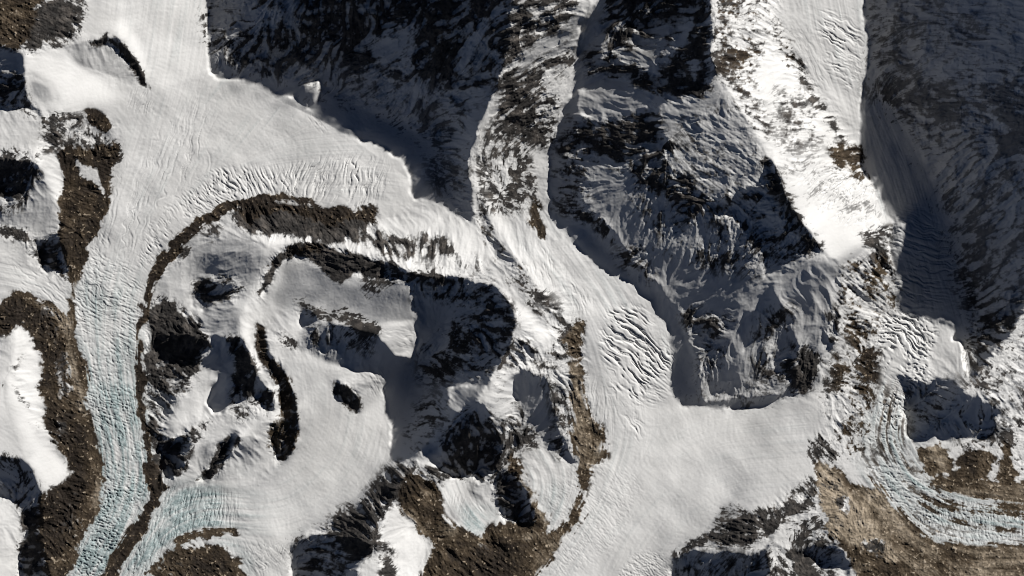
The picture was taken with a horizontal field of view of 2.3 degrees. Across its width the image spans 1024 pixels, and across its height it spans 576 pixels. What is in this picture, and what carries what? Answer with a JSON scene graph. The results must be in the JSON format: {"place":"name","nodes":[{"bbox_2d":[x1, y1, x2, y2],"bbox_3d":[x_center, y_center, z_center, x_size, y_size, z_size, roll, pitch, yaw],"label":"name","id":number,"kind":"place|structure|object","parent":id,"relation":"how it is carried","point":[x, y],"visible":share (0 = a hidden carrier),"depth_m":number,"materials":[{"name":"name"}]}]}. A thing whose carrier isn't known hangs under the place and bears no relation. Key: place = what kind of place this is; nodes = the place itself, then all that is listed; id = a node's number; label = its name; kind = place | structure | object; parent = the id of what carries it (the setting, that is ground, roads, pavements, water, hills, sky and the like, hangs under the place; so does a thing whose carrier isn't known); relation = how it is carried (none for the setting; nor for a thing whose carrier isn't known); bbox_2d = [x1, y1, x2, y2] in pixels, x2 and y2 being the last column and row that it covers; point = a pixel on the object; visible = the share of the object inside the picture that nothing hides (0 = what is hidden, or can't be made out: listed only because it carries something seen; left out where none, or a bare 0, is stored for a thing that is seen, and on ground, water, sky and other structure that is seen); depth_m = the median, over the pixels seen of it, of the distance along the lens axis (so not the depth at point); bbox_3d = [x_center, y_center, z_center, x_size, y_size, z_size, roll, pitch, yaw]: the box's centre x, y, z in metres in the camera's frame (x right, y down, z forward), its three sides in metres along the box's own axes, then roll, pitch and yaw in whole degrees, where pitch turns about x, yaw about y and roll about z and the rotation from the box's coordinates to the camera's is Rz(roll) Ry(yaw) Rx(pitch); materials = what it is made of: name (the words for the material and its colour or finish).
{"place":"outdoors","nodes":[
{"label":"outdoors","id":0,"kind":"place"},
{"bbox_2d":[0,499,21,575],"bbox_3d":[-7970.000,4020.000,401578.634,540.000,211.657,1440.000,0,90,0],"label":"glacier","id":1,"kind":"object","parent":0,"point":[10,522],"visible":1,"depth_m":401592.31,"materials":[{"name":"white snow"}]},
{"bbox_2d":[0,254,73,310],"bbox_3d":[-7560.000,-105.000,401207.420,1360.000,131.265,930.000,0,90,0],"label":"glacier","id":2,"kind":"object","parent":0,"point":[19,278],"visible":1,"depth_m":401220.47,"materials":[{"name":"white snow"}]},
{"bbox_2d":[0,324,78,497],"bbox_3d":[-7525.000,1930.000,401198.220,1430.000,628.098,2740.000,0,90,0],"label":"snowfield","id":3,"kind":"structure","parent":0,"point":[28,445],"depth_m":401129.88,"materials":[{"name":"white snow"}]},
{"bbox_2d":[0,0,84,54],"bbox_3d":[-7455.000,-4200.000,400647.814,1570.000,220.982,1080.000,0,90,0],"label":"mountain","id":4,"kind":"structure","parent":0,"point":[27,27],"depth_m":400574.81,"materials":[{"name":"brown stone"}]},
{"bbox_2d":[0,298,102,575],"bbox_3d":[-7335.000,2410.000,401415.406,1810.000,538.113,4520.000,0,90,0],"label":"mountain","id":5,"kind":"structure","parent":0,"point":[53,538],"depth_m":401306.00,"materials":[{"name":"brown stone"}]},
{"bbox_2d":[0,48,122,290],"bbox_3d":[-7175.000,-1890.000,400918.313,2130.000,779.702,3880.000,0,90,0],"label":"mountain","id":6,"kind":"structure","parent":0,"point":[51,208],"depth_m":400996.31,"materials":[{"name":"white snow"}]},
{"bbox_2d":[71,156,107,202],"bbox_3d":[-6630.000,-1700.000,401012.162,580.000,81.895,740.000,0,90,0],"label":"glacier","id":7,"kind":"object","parent":6,"relation":"on","point":[101,191],"visible":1,"depth_m":401019.91,"materials":[{"name":"white snow"}]},
{"bbox_2d":[82,107,115,137],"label":"rock outcrop","id":8,"kind":"object","parent":6,"relation":"on","point":[96,117],"visible":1,"depth_m":400905.72,"materials":[{"name":"brown stone"}]},
{"bbox_2d":[24,36,147,115],"bbox_3d":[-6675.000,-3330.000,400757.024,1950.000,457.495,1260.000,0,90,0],"label":"snow peak","id":9,"kind":"structure","parent":0,"point":[74,76],"depth_m":400841.81,"materials":[{"name":"snow"},{"name":"rock"}]},
{"bbox_2d":[71,0,413,575],"bbox_3d":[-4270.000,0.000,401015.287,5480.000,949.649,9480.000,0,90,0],"label":"glacier","id":10,"kind":"object","parent":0,"point":[199,141],"visible":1,"depth_m":401071.22,"materials":[{"name":"white snow"}]},
{"bbox_2d":[98,191,348,575],"bbox_3d":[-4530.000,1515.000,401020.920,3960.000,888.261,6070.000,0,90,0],"label":"moraine","id":11,"kind":"structure","parent":10,"relation":"on","point":[124,549],"depth_m":401181.94,"materials":[{"name":"gravel"}]},
{"bbox_2d":[129,261,415,575],"bbox_3d":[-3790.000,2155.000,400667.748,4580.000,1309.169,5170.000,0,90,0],"label":"glacier","id":12,"kind":"object","parent":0,"point":[328,327],"visible":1,"depth_m":401000.12,"materials":[{"name":"white snow"}]},
{"bbox_2d":[144,527,240,575],"bbox_3d":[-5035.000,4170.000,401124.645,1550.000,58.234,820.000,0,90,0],"label":"moraine","id":13,"kind":"structure","parent":12,"relation":"on","point":[179,544],"depth_m":401132.44,"materials":[{"name":"brown gravel"}]},
{"bbox_2d":[334,380,363,416],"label":"rock outcrop","id":14,"kind":"object","parent":12,"relation":"on","point":[346,395],"visible":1,"depth_m":400888.09,"materials":[{"name":"black stone"}]},
{"bbox_2d":[144,199,514,492],"bbox_3d":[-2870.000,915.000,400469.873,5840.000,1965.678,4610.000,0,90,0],"label":"mountain","id":15,"kind":"structure","parent":0,"point":[210,386],"depth_m":400767.88,"materials":[{"name":"white snow"}]},
{"bbox_2d":[151,436,190,478],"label":"rock outcrop","id":16,"kind":"object","parent":15,"relation":"on","point":[170,455],"visible":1,"depth_m":401251.94,"materials":[{"name":"black stone"}]},
{"bbox_2d":[192,434,240,481],"bbox_3d":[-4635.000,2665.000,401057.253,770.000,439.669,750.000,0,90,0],"label":"rock outcrop","id":17,"kind":"object","parent":15,"relation":"on","point":[221,459],"visible":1,"depth_m":401074.00,"materials":[{"name":"black stone"}]},
{"bbox_2d":[256,326,301,463],"bbox_3d":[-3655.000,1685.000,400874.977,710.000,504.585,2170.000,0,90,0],"label":"rock outcrop","id":18,"kind":"object","parent":15,"relation":"on","point":[285,433],"visible":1,"depth_m":400859.12,"materials":[{"name":"rock"}]},
{"bbox_2d":[204,0,510,221],"bbox_3d":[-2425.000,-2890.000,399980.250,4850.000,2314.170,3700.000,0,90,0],"label":"mountain","id":19,"kind":"structure","parent":0,"point":[406,85],"depth_m":400389.25,"materials":[{"name":"grey stone"}]},
{"bbox_2d":[288,379,579,575],"bbox_3d":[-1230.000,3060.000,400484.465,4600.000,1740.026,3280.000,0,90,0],"label":"mountain","id":20,"kind":"structure","parent":0,"point":[475,439],"depth_m":400485.66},
{"bbox_2d":[435,479,496,536],"bbox_3d":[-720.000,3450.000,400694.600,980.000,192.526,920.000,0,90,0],"label":"glacier","id":21,"kind":"object","parent":20,"relation":"on","point":[470,513],"visible":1,"depth_m":400692.22,"materials":[{"name":"white ice"}]},
{"bbox_2d":[402,375,603,575],"bbox_3d":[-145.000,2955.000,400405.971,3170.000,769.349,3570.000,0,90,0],"label":"debris field","id":22,"kind":"structure","parent":0,"point":[515,550],"depth_m":400513.06,"materials":[{"name":"brown gravel"}]},
{"bbox_2d":[0,0,1023,575],"bbox_3d":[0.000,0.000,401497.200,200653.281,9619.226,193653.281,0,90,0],"label":"terrain","id":23,"kind":"structure","parent":0,"point":[14,482],"depth_m":400358.28,"materials":[{"name":"white snow"}]},
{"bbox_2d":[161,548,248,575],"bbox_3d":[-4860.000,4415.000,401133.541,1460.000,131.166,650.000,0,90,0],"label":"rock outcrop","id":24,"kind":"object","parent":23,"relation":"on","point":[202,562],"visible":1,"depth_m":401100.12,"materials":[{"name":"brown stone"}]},
{"bbox_2d":[467,0,601,468],"bbox_3d":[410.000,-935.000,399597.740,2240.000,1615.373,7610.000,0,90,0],"label":"mountain","id":25,"kind":"structure","parent":0,"point":[520,120],"depth_m":399844.00,"materials":[{"name":"white snow"}]},
{"bbox_2d":[516,437,582,531],"bbox_3d":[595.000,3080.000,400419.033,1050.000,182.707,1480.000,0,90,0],"label":"glacier","id":26,"kind":"object","parent":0,"point":[551,478],"visible":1,"depth_m":400386.06,"materials":[{"name":"white snow"}]},
{"bbox_2d":[483,175,818,575],"bbox_3d":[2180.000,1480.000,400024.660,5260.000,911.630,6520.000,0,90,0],"label":"glacier","id":27,"kind":"object","parent":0,"point":[672,478],"visible":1,"depth_m":400173.50,"materials":[{"name":"white snow"}]},
{"bbox_2d":[548,0,839,410],"bbox_3d":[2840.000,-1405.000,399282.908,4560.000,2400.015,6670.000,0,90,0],"label":"mountain","id":28,"kind":"structure","parent":0,"point":[672,204],"depth_m":399347.66,"materials":[{"name":"grey stone"}]},
{"bbox_2d":[672,474,855,575],"bbox_3d":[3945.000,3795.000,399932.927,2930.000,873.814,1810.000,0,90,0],"label":"mountain","id":29,"kind":"structure","parent":0,"point":[790,533],"depth_m":399718.69,"materials":[{"name":"white snow"}]},
{"bbox_2d":[710,0,903,466],"bbox_3d":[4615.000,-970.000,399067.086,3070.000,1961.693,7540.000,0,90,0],"label":"mountain","id":30,"kind":"structure","parent":0,"point":[802,136],"depth_m":399148.44,"materials":[{"name":"white snow"}]},
{"bbox_2d":[791,0,869,141],"bbox_3d":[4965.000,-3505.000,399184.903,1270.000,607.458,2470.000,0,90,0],"label":"glacier","id":31,"kind":"object","parent":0,"point":[829,37],"visible":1,"depth_m":399113.09,"materials":[{"name":"white snow"}]},
{"bbox_2d":[857,74,984,377],"bbox_3d":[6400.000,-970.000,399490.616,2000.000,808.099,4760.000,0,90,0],"label":"glacier","id":32,"kind":"object","parent":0,"point":[900,180],"visible":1,"depth_m":399495.97,"materials":[{"name":"white snow"}]},
{"bbox_2d":[832,468,1023,575],"bbox_3d":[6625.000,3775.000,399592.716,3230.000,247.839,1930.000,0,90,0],"label":"debris field","id":33,"kind":"structure","parent":0,"point":[918,552],"depth_m":399504.94,"materials":[{"name":"brown gravel"}]},
{"bbox_2d":[814,461,899,564],"bbox_3d":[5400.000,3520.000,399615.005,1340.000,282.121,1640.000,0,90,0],"label":"moraine","id":34,"kind":"structure","parent":33,"relation":"on","point":[854,530],"depth_m":399529.62,"materials":[{"name":"brown gravel"}]},
{"bbox_2d":[859,303,1023,545],"bbox_3d":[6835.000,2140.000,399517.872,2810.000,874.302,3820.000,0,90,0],"label":"glacier","id":35,"kind":"object","parent":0,"point":[913,345],"visible":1,"depth_m":399622.28,"materials":[{"name":"white ice"}]},
{"bbox_2d":[922,499,1023,517],"bbox_3d":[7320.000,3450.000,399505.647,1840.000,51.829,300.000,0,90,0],"label":"moraine","id":36,"kind":"structure","parent":35,"relation":"on","point":[935,505],"depth_m":399499.25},
{"bbox_2d":[867,0,1023,377],"bbox_3d":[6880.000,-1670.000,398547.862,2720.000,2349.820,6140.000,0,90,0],"label":"mountain","id":37,"kind":"structure","parent":0,"point":[952,72],"depth_m":398893.22,"materials":[{"name":"grey stone"}]},
{"bbox_2d":[903,308,1023,484],"bbox_3d":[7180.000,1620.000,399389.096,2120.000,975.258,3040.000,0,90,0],"label":"mountain","id":38,"kind":"structure","parent":0,"point":[980,406],"depth_m":399394.50,"materials":[{"name":"white snow"}]},
{"bbox_2d":[917,443,954,476],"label":"rock outcrop","id":39,"kind":"object","parent":38,"relation":"on","point":[935,460],"visible":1,"depth_m":399518.81,"materials":[{"name":"brown stone"}]},
{"bbox_2d":[960,448,994,479],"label":"rock outcrop","id":40,"kind":"object","parent":38,"relation":"on","point":[979,463],"visible":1,"depth_m":399479.06,"materials":[{"name":"brown stone"}]}
]}

